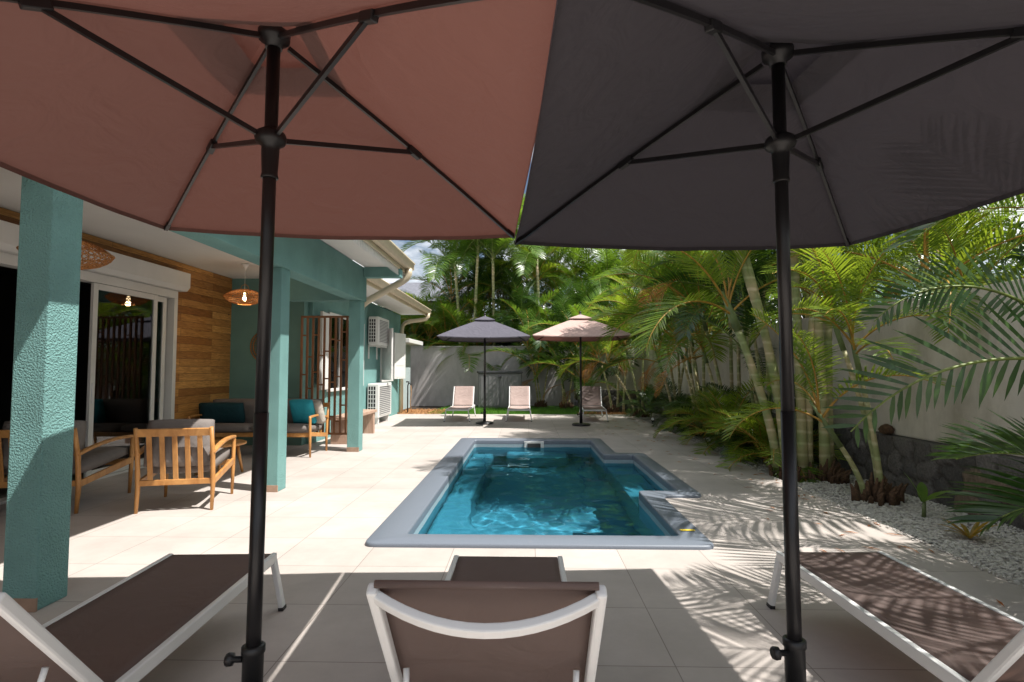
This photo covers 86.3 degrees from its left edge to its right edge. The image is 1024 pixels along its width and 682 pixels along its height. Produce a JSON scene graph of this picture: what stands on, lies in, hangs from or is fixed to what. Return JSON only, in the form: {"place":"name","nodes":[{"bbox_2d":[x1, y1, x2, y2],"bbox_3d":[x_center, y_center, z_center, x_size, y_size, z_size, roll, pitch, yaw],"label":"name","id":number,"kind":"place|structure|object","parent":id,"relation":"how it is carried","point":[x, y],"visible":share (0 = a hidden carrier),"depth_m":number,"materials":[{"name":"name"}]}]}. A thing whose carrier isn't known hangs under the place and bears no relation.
{"place":"outdoors","nodes":[
{"label":"outdoors","id":0,"kind":"place"},
{"bbox_2d":[0,414,1023,681],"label":"terrace paving","id":1,"kind":"structure","parent":0,"point":[690,616],"depth_m":3.92,"materials":[{"name":"beige tile"}]},
{"bbox_2d":[0,420,133,513],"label":"armchair","id":2,"kind":"object","parent":1,"relation":"on","point":[89,458],"visible":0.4,"depth_m":5.37,"materials":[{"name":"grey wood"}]},
{"bbox_2d":[0,553,286,681],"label":"sun lounger","id":3,"kind":"object","parent":1,"relation":"on","point":[138,626],"visible":0.98,"depth_m":2.25,"materials":[{"name":"brown fabric"}]},
{"bbox_2d":[133,419,235,513],"bbox_3d":[-3.323,1.222,5.602,0.706,0.880,0.841,1,-3,-13],"label":"armchair","id":4,"kind":"object","parent":1,"relation":"on","point":[175,447],"visible":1,"depth_m":5.30,"materials":[{"name":"brown wood"}]},
{"bbox_2d":[194,439,246,475],"bbox_3d":[-3.840,1.537,7.178,0.630,0.415,0.630,0,-3,1],"label":"coffee table","id":5,"kind":"object","parent":1,"relation":"on","point":[239,442],"visible":0.45,"depth_m":7.24,"materials":[{"name":"brown wood"}]},
{"bbox_2d":[188,399,329,457],"bbox_3d":[-4.078,1.391,8.893,1.956,0.880,0.841,0,-3,1],"label":"sofa","id":6,"kind":"object","parent":1,"relation":"on","point":[245,429],"visible":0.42,"depth_m":8.60,"materials":[{"name":"grey fabric"}]},
{"bbox_2d":[199,402,244,422],"bbox_3d":[-4.709,1.168,8.872,0.720,0.345,0.187,0,-3,1],"label":"cushion","id":7,"kind":"object","parent":6,"relation":"on","point":[225,412],"visible":0.93,"depth_m":8.81,"materials":[{"name":"teal fabric"}]},
{"bbox_2d":[289,399,316,423],"bbox_3d":[-3.361,1.133,8.780,0.400,0.397,0.227,-1,-3,13],"label":"cushion","id":8,"kind":"object","parent":6,"relation":"on","point":[302,410],"visible":0.94,"depth_m":8.71,"materials":[{"name":"teal fabric"}]},
{"bbox_2d":[313,400,325,423],"bbox_3d":[-3.208,1.149,8.896,0.380,0.383,0.204,-2,-4,36],"label":"cushion","id":9,"kind":"object","parent":6,"relation":"on","point":[319,411],"visible":0.57,"depth_m":8.77,"materials":[{"name":"white fabric"}]},
{"bbox_2d":[0,0,556,681],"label":"parasol","id":10,"kind":"object","parent":1,"relation":"on","point":[266,120],"visible":1,"depth_m":2.18,"materials":[{"name":"fabric"}]},
{"bbox_2d":[330,409,376,443],"bbox_3d":[-3.138,1.682,10.885,0.360,0.500,1.950,0,-3,1],"label":"bench","id":11,"kind":"object","parent":1,"relation":"on","point":[368,420],"visible":0.48,"depth_m":10.49,"materials":[{"name":"brown wood"}]},
{"bbox_2d":[367,382,390,423],"bbox_3d":[-3.410,1.594,14.118,0.294,1.010,1.316,0,-3,1],"label":"air conditioner","id":12,"kind":"object","parent":1,"relation":"on","point":[379,397],"visible":0.87,"depth_m":13.66,"materials":[{"name":"white paint"}]},
{"bbox_2d":[443,386,475,421],"bbox_3d":[-1.419,1.718,15.234,0.702,0.879,1.896,0,-3,1],"label":"sun lounger","id":13,"kind":"object","parent":1,"relation":"on","point":[463,398],"visible":1,"depth_m":15.77,"materials":[{"name":"beige fabric"}]},
{"bbox_2d":[437,313,530,424],"bbox_3d":[-0.686,0.684,13.755,2.192,2.790,2.162,0,-3,-2],"label":"parasol","id":14,"kind":"object","parent":1,"relation":"on","point":[484,329],"visible":1,"depth_m":13.28,"materials":[{"name":"grey fabric"},{"name":"black metal"},{"name":"black plastic"}]},
{"bbox_2d":[366,555,606,681],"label":"sun lounger","id":15,"kind":"object","parent":1,"relation":"on","point":[498,619],"visible":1,"depth_m":1.50,"materials":[{"name":"brown fabric"}]},
{"bbox_2d":[505,386,531,421],"bbox_3d":[0.202,1.719,15.243,0.702,0.879,1.896,0,-3,1],"label":"sun lounger","id":16,"kind":"object","parent":1,"relation":"on","point":[519,398],"visible":1,"depth_m":15.79,"materials":[{"name":"beige fabric"}]},
{"bbox_2d":[365,438,713,549],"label":"swimming pool","id":17,"kind":"structure","parent":1,"relation":"in","point":[401,525],"depth_m":4.98,"materials":[{"name":"white paint"}]},
{"bbox_2d":[418,447,665,535],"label":"water","id":18,"kind":"structure","parent":17,"relation":"in","point":[538,491],"depth_m":6.33,"materials":[{"name":"blue liquid"}]},
{"bbox_2d":[532,311,631,426],"bbox_3d":[1.679,0.663,13.346,2.252,2.790,2.162,0,-3,5],"label":"parasol","id":19,"kind":"object","parent":1,"relation":"on","point":[579,328],"visible":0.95,"depth_m":12.88,"materials":[{"name":"beige fabric"}]},
{"bbox_2d":[579,386,608,421],"bbox_3d":[2.228,1.713,15.142,0.702,0.879,1.896,0,-3,4],"label":"sun lounger","id":20,"kind":"object","parent":1,"relation":"on","point":[592,399],"visible":0.83,"depth_m":15.68,"materials":[{"name":"beige fabric"}]},
{"bbox_2d":[514,0,1023,681],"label":"parasol","id":21,"kind":"object","parent":1,"relation":"on","point":[782,128],"visible":1,"depth_m":2.22,"materials":[{"name":"fabric"},{"name":"black metal"},{"name":"black plastic"}]},
{"bbox_2d":[602,420,1004,606],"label":"leaf litter","id":22,"kind":"object","parent":1,"relation":"on","point":[1001,603],"visible":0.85,"depth_m":4.59,"materials":[{"name":"brown plant"}]},
{"bbox_2d":[766,551,1023,681],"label":"sun lounger","id":23,"kind":"object","parent":1,"relation":"on","point":[941,630],"visible":0.99,"depth_m":2.37,"materials":[{"name":"brown fabric"}]},
{"bbox_2d":[428,404,596,413],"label":"lawn","id":24,"kind":"structure","parent":0,"point":[526,411],"depth_m":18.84,"materials":[{"name":"green plant"}]},
{"bbox_2d":[479,289,573,406],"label":"areca palm","id":25,"kind":"object","parent":24,"relation":"on","point":[540,403],"visible":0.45,"depth_m":19.88,"materials":[{"name":"green plant"}]},
{"bbox_2d":[498,279,638,408],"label":"areca palm","id":26,"kind":"object","parent":24,"relation":"on","point":[565,302],"visible":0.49,"depth_m":19.29,"materials":[{"name":"green plant"}]},
{"bbox_2d":[518,288,636,407],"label":"areca palm","id":27,"kind":"object","parent":24,"relation":"on","point":[584,348],"visible":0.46,"depth_m":18.61,"materials":[{"name":"green plant"}]},
{"bbox_2d":[404,398,644,412],"bbox_3d":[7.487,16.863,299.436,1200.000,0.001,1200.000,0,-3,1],"label":"ground","id":28,"kind":"structure","parent":0,"point":[437,407],"depth_m":20.39,"materials":[{"name":"soil"}]},
{"bbox_2d":[0,167,431,611],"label":"house","id":29,"kind":"structure","parent":28,"relation":"on","point":[145,326],"depth_m":7.12,"materials":[{"name":"paint"}]},
{"bbox_2d":[16,240,114,269],"bbox_3d":[-3.689,-1.014,4.552,0.640,0.812,0.640,0,-3,1],"label":"pendant lamp","id":30,"kind":"object","parent":29,"relation":"hanging from","point":[95,264],"visible":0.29,"depth_m":4.54,"materials":[{"name":"brown wicker"}]},
{"bbox_2d":[0,252,177,504],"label":"sliding door","id":31,"kind":"structure","parent":29,"relation":"in","point":[131,377],"depth_m":7.30,"materials":[{"name":"white paint"}]},
{"bbox_2d":[223,263,257,304],"bbox_3d":[-4.189,-0.892,8.565,0.604,0.642,0.604,0,-3,1],"label":"pendant lamp","id":32,"kind":"object","parent":29,"relation":"hanging from","point":[237,294],"visible":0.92,"depth_m":8.43,"materials":[{"name":"brown wicker"}]},
{"bbox_2d":[299,316,348,434],"bbox_3d":[-3.134,0.589,9.483,1.099,2.060,0.040,0,-3,1],"label":"lattice screen","id":33,"kind":"object","parent":29,"relation":"attached to","point":[329,364],"visible":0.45,"depth_m":9.48,"materials":[{"name":"brown wood"}]},
{"bbox_2d":[319,311,364,391],"bbox_3d":[-3.576,0.251,11.570,0.170,1.590,2.853,0,-3,1],"label":"window","id":34,"kind":"structure","parent":29,"relation":"in","point":[323,313],"depth_m":11.16,"materials":[{"name":"white paint"}]},
{"bbox_2d":[368,316,388,358],"bbox_3d":[-3.443,-0.060,14.079,0.314,1.050,1.066,0,-3,1],"label":"air conditioner","id":35,"kind":"object","parent":29,"relation":"attached to","point":[378,329],"visible":1,"depth_m":13.65,"materials":[{"name":"white paint"}]},
{"bbox_2d":[380,328,405,381],"bbox_3d":[-3.410,0.407,15.569,0.423,1.490,2.532,0,-3,-3],"label":"window","id":36,"kind":"structure","parent":29,"relation":"in","point":[392,367],"depth_m":16.09,"materials":[{"name":"white paint"}]},
{"bbox_2d":[377,289,449,345],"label":"thicket palm","id":37,"kind":"object","parent":28,"relation":"on","point":[413,326],"visible":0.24,"depth_m":22.39,"materials":[{"name":"green plant"}]},
{"bbox_2d":[398,409,444,413],"bbox_3d":[-2.858,2.283,17.658,1.400,0.046,1.850,0,-3,1],"label":"wood chip bed","id":38,"kind":"object","parent":28,"relation":"on","point":[420,411],"visible":0.53,"depth_m":17.28,"materials":[{"name":"brown wood"}]},
{"bbox_2d":[402,408,627,413],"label":"wood chips","id":39,"kind":"object","parent":38,"relation":"on","point":[409,411],"visible":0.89,"depth_m":17.07,"materials":[{"name":"brown wood"}]},
{"bbox_2d":[390,282,472,322],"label":"neighbour house","id":40,"kind":"structure","parent":28,"relation":"on","point":[414,288],"depth_m":29.97,"materials":[{"name":"grey tile"}]},
{"bbox_2d":[405,292,474,345],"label":"thicket palm","id":41,"kind":"object","parent":28,"relation":"on","point":[429,323],"visible":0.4,"depth_m":21.84,"materials":[{"name":"green plant"}]},
{"bbox_2d":[396,247,495,327],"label":"thicket palm","id":42,"kind":"object","parent":28,"relation":"on","point":[448,279],"visible":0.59,"depth_m":23.40,"materials":[{"name":"green plant"}]},
{"bbox_2d":[420,240,483,304],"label":"coconut palm","id":43,"kind":"object","parent":28,"relation":"on","point":[470,253],"visible":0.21,"depth_m":21.16,"materials":[{"name":"green plant"}]},
{"bbox_2d":[401,286,516,371],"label":"thicket palm","id":44,"kind":"object","parent":28,"relation":"on","point":[453,311],"visible":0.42,"depth_m":21.71,"materials":[{"name":"green plant"}]},
{"bbox_2d":[418,275,509,335],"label":"broadleaf tree","id":45,"kind":"object","parent":28,"relation":"on","point":[454,300],"visible":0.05,"depth_m":26.16,"materials":[{"name":"green plant"}]},
{"bbox_2d":[417,208,526,344],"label":"coconut palm","id":46,"kind":"object","parent":28,"relation":"on","point":[450,244],"visible":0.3,"depth_m":21.68,"materials":[{"name":"green plant"}]},
{"bbox_2d":[400,213,546,345],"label":"coconut palm","id":47,"kind":"object","parent":28,"relation":"on","point":[476,273],"visible":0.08,"depth_m":21.76,"materials":[{"name":"green plant"}]},
{"bbox_2d":[424,232,532,345],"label":"thicket palm","id":48,"kind":"object","parent":28,"relation":"on","point":[486,278],"visible":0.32,"depth_m":23.52,"materials":[{"name":"green plant"}]},
{"bbox_2d":[435,298,530,371],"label":"thicket palm","id":49,"kind":"object","parent":28,"relation":"on","point":[479,306],"visible":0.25,"depth_m":21.58,"materials":[{"name":"green plant"}]},
{"bbox_2d":[452,262,516,344],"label":"thicket palm","id":50,"kind":"object","parent":28,"relation":"on","point":[472,286],"visible":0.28,"depth_m":24.34,"materials":[{"name":"green plant"}]},
{"bbox_2d":[428,193,544,345],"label":"coconut palm","id":51,"kind":"object","parent":28,"relation":"on","point":[493,246],"visible":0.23,"depth_m":21.78,"materials":[{"name":"green plant"}]},
{"bbox_2d":[410,346,573,405],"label":"boundary wall","id":52,"kind":"structure","parent":28,"relation":"on","point":[429,386],"depth_m":21.01,"materials":[{"name":"grey paint"}]},
{"bbox_2d":[491,299,532,366],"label":"thicket palm","id":53,"kind":"object","parent":28,"relation":"on","point":[518,343],"visible":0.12,"depth_m":21.95,"materials":[{"name":"green plant"}]},
{"bbox_2d":[477,273,552,345],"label":"thicket palm","id":54,"kind":"object","parent":28,"relation":"on","point":[549,303],"visible":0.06,"depth_m":24.05,"materials":[{"name":"green plant"}]},
{"bbox_2d":[476,267,561,367],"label":"thicket palm","id":55,"kind":"object","parent":28,"relation":"on","point":[519,294],"visible":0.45,"depth_m":21.25,"materials":[{"name":"green plant"}]},
{"bbox_2d":[499,195,556,327],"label":"coconut palm","id":56,"kind":"object","parent":28,"relation":"on","point":[520,268],"visible":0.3,"depth_m":21.54,"materials":[{"name":"green plant"}]},
{"bbox_2d":[489,244,571,294],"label":"thicket palm","id":57,"kind":"object","parent":28,"relation":"on","point":[540,265],"visible":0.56,"depth_m":23.44,"materials":[{"name":"green plant"}]},
{"bbox_2d":[475,222,587,316],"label":"coconut palm","id":58,"kind":"object","parent":28,"relation":"on","point":[558,255],"visible":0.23,"depth_m":23.74,"materials":[{"name":"green plant"}]},
{"bbox_2d":[482,246,589,315],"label":"thicket palm","id":59,"kind":"object","parent":28,"relation":"on","point":[547,280],"visible":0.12,"depth_m":24.66,"materials":[{"name":"green plant"}]},
{"bbox_2d":[522,261,581,318],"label":"thicket palm","id":60,"kind":"object","parent":28,"relation":"on","point":[565,275],"visible":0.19,"depth_m":24.18,"materials":[{"name":"green plant"}]},
{"bbox_2d":[512,241,632,398],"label":"coconut palm","id":61,"kind":"object","parent":28,"relation":"on","point":[569,259],"visible":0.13,"depth_m":25.22,"materials":[{"name":"green plant"}]},
{"bbox_2d":[531,247,620,397],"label":"thicket palm","id":62,"kind":"object","parent":28,"relation":"on","point":[578,272],"visible":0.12,"depth_m":25.25,"materials":[{"name":"green plant"}]},
{"bbox_2d":[541,259,617,399],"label":"thicket palm","id":63,"kind":"object","parent":28,"relation":"on","point":[590,270],"visible":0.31,"depth_m":23.49,"materials":[{"name":"green plant"}]},
{"bbox_2d":[529,246,638,297],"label":"coconut palm","id":64,"kind":"object","parent":28,"relation":"on","point":[611,260],"visible":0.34,"depth_m":23.52,"materials":[{"name":"green plant"}]},
{"bbox_2d":[549,279,645,380],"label":"thicket palm","id":65,"kind":"object","parent":28,"relation":"on","point":[578,298],"visible":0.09,"depth_m":20.98,"materials":[{"name":"green plant"}]},
{"bbox_2d":[574,300,670,379],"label":"thicket palm","id":66,"kind":"object","parent":28,"relation":"on","point":[609,369],"visible":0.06,"depth_m":20.17,"materials":[{"name":"green plant"}]},
{"bbox_2d":[582,286,663,412],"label":"areca palm","id":67,"kind":"object","parent":28,"relation":"on","point":[612,408],"visible":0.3,"depth_m":17.44,"materials":[{"name":"green plant"}]},
{"bbox_2d":[576,278,1023,529],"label":"boundary wall","id":68,"kind":"structure","parent":28,"relation":"on","point":[907,445],"depth_m":5.96,"materials":[{"name":"beige paint"}]},
{"bbox_2d":[714,235,916,313],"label":"tall palm","id":69,"kind":"object","parent":28,"relation":"on","point":[854,264],"visible":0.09,"depth_m":9.03,"materials":[{"name":"green plant"}]},
{"bbox_2d":[731,209,976,292],"bbox_3d":[5.680,-1.403,7.279,5.641,6.296,4.619,-3,-4,44],"label":"tall palm","id":70,"kind":"object","parent":28,"relation":"on","point":[762,251],"visible":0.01,"depth_m":8.64,"materials":[{"name":"green plant"}]},
{"bbox_2d":[765,235,976,317],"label":"tall palm","id":71,"kind":"object","parent":28,"relation":"on","point":[805,296],"visible":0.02,"depth_m":10.51,"materials":[{"name":"green plant"}]},
{"bbox_2d":[763,206,1023,346],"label":"tall palm","id":72,"kind":"object","parent":28,"relation":"on","point":[924,243],"visible":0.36,"depth_m":6.48,"materials":[{"name":"green plant"}]},
{"bbox_2d":[837,205,1023,301],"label":"broadleaf tree","id":73,"kind":"object","parent":28,"relation":"on","point":[1004,263],"visible":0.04,"depth_m":10.20,"materials":[{"name":"green plant"}]},
{"bbox_2d":[850,193,1023,302],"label":"tall palm","id":74,"kind":"object","parent":28,"relation":"on","point":[985,213],"visible":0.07,"depth_m":8.75,"materials":[{"name":"green plant"}]},
{"bbox_2d":[923,195,1023,229],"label":"tall palm","id":75,"kind":"object","parent":28,"relation":"on","point":[1008,202],"visible":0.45,"depth_m":7.08,"materials":[{"name":"green plant"}]},
{"bbox_2d":[1006,222,1023,277],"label":"broadleaf tree","id":76,"kind":"object","parent":28,"relation":"on","point":[1020,249],"visible":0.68,"depth_m":7.66,"materials":[{"name":"green plant"}]},
{"bbox_2d":[353,149,1023,345],"label":"sky","id":77,"kind":"structure","parent":0,"point":[413,252],"materials":[{"name":"white"}]},
{"bbox_2d":[637,413,1023,589],"bbox_3d":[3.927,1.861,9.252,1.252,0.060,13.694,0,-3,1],"label":"gravel","id":78,"kind":"structure","parent":0,"point":[974,561],"depth_m":4.75,"materials":[{"name":"white gravel"}]},
{"bbox_2d":[556,275,676,416],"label":"areca palm","id":79,"kind":"object","parent":78,"relation":"on","point":[639,410],"visible":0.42,"depth_m":16.11,"materials":[{"name":"green plant"}]},
{"bbox_2d":[617,382,671,418],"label":"young palm","id":80,"kind":"object","parent":78,"relation":"on","point":[651,410],"visible":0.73,"depth_m":14.70,"materials":[{"name":"green plant"}]},
{"bbox_2d":[624,372,682,418],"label":"young palm","id":81,"kind":"object","parent":78,"relation":"on","point":[659,398],"visible":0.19,"depth_m":15.39,"materials":[{"name":"green plant"}]},
{"bbox_2d":[587,250,734,436],"bbox_3d":[3.660,-0.659,11.527,3.572,5.352,3.827,-2,-4,38],"label":"areca palm","id":82,"kind":"object","parent":78,"relation":"on","point":[650,291],"visible":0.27,"depth_m":11.25,"materials":[{"name":"green plant"}]},
{"bbox_2d":[605,251,741,424],"bbox_3d":[4.072,-0.371,12.582,3.683,4.886,3.698,2,-3,-29],"label":"areca palm","id":83,"kind":"object","parent":78,"relation":"on","point":[689,361],"visible":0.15,"depth_m":12.44,"materials":[{"name":"green plant"}]},
{"bbox_2d":[643,375,709,422],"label":"young palm","id":84,"kind":"object","parent":78,"relation":"on","point":[664,396],"visible":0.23,"depth_m":13.38,"materials":[{"name":"green plant"}]},
{"bbox_2d":[591,250,767,426],"bbox_3d":[4.206,-0.401,13.677,4.469,5.058,4.074,2,-3,-28],"label":"areca palm","id":85,"kind":"object","parent":78,"relation":"on","point":[630,295],"visible":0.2,"depth_m":13.30,"materials":[{"name":"green plant"}]},
{"bbox_2d":[652,393,708,432],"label":"young palm","id":86,"kind":"object","parent":78,"relation":"on","point":[680,415],"visible":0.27,"depth_m":12.45,"materials":[{"name":"green plant"}]},
{"bbox_2d":[653,391,749,447],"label":"young palm","id":87,"kind":"object","parent":78,"relation":"on","point":[684,409],"visible":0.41,"depth_m":10.53,"materials":[{"name":"green plant"}]},
{"bbox_2d":[665,393,750,444],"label":"young palm","id":88,"kind":"object","parent":78,"relation":"on","point":[679,405],"visible":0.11,"depth_m":11.33,"materials":[{"name":"green plant"}]},
{"bbox_2d":[661,377,760,455],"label":"young palm","id":89,"kind":"object","parent":78,"relation":"on","point":[740,402],"visible":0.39,"depth_m":9.10,"materials":[{"name":"green plant"}]},
{"bbox_2d":[680,382,771,448],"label":"young palm","id":90,"kind":"object","parent":78,"relation":"on","point":[717,387],"visible":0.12,"depth_m":9.81,"materials":[{"name":"green plant"}]},
{"bbox_2d":[679,383,778,465],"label":"young palm","id":91,"kind":"object","parent":78,"relation":"on","point":[712,394],"visible":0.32,"depth_m":8.75,"materials":[{"name":"green plant"}]},
{"bbox_2d":[588,250,872,446],"bbox_3d":[3.554,-1.063,10.197,3.957,6.020,4.965,2,-4,-33],"label":"areca palm","id":92,"kind":"object","parent":78,"relation":"on","point":[691,290],"visible":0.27,"depth_m":10.13,"materials":[{"name":"green plant"}]},
{"bbox_2d":[698,398,777,461],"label":"young palm","id":93,"kind":"object","parent":78,"relation":"on","point":[734,437],"visible":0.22,"depth_m":8.55,"materials":[{"name":"green plant"}]},
{"bbox_2d":[639,250,840,454],"bbox_3d":[3.885,-0.644,9.045,3.373,5.067,3.650,1,-3,-11],"label":"areca palm","id":94,"kind":"object","parent":78,"relation":"on","point":[748,320],"visible":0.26,"depth_m":8.77,"materials":[{"name":"green plant"}]},
{"bbox_2d":[620,248,866,481],"bbox_3d":[3.318,-1.216,7.280,4.591,6.027,3.657,0,-3,1],"label":"areca palm","id":95,"kind":"object","parent":78,"relation":"on","point":[742,262],"visible":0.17,"depth_m":7.10,"materials":[{"name":"green plant"}]},
{"bbox_2d":[705,406,818,462],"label":"young palm","id":96,"kind":"object","parent":78,"relation":"on","point":[751,423],"visible":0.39,"depth_m":7.86,"materials":[{"name":"green plant"}]},
{"bbox_2d":[704,400,846,482],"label":"young palm","id":97,"kind":"object","parent":78,"relation":"on","point":[770,451],"visible":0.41,"depth_m":7.54,"materials":[{"name":"green plant"}]},
{"bbox_2d":[721,379,834,447],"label":"young palm","id":98,"kind":"object","parent":78,"relation":"on","point":[815,421],"visible":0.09,"depth_m":8.05,"materials":[{"name":"green plant"}]},
{"bbox_2d":[808,248,851,484],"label":"areca palm","id":99,"kind":"object","parent":78,"relation":"on","point":[831,472],"visible":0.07,"depth_m":6.85,"materials":[{"name":"green plant"}]},
{"bbox_2d":[722,234,956,506],"bbox_3d":[3.547,0.229,6.000,1.961,3.008,2.240,3,-4,-40],"label":"areca palm","id":100,"kind":"object","parent":78,"relation":"on","point":[880,491],"visible":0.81,"depth_m":5.81,"materials":[{"name":"green plant"}]},
{"bbox_2d":[822,218,1023,536],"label":"areca palm","id":101,"kind":"object","parent":78,"relation":"on","point":[969,446],"visible":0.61,"depth_m":3.29,"materials":[{"name":"green plant"}]},
{"bbox_2d":[906,475,951,517],"bbox_3d":[3.953,1.453,5.088,0.309,0.424,0.394,2,-3,-27],"label":"banana seedling","id":102,"kind":"object","parent":78,"relation":"on","point":[922,490],"visible":0.93,"depth_m":5.13,"materials":[{"name":"green plant"}]},
{"bbox_2d":[939,518,996,538],"bbox_3d":[3.720,1.528,4.472,0.383,0.173,0.369,2,-4,-33],"label":"bromeliad","id":103,"kind":"object","parent":78,"relation":"on","point":[974,531],"visible":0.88,"depth_m":4.48,"materials":[{"name":"green plant"}]},
{"bbox_2d":[878,424,894,434],"bbox_3d":[4.434,1.044,6.466,0.170,0.125,0.166,0,-3,1],"label":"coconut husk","id":104,"kind":"object","parent":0,"point":[886,429],"visible":1,"depth_m":6.42,"materials":[{"name":"brown plant"}]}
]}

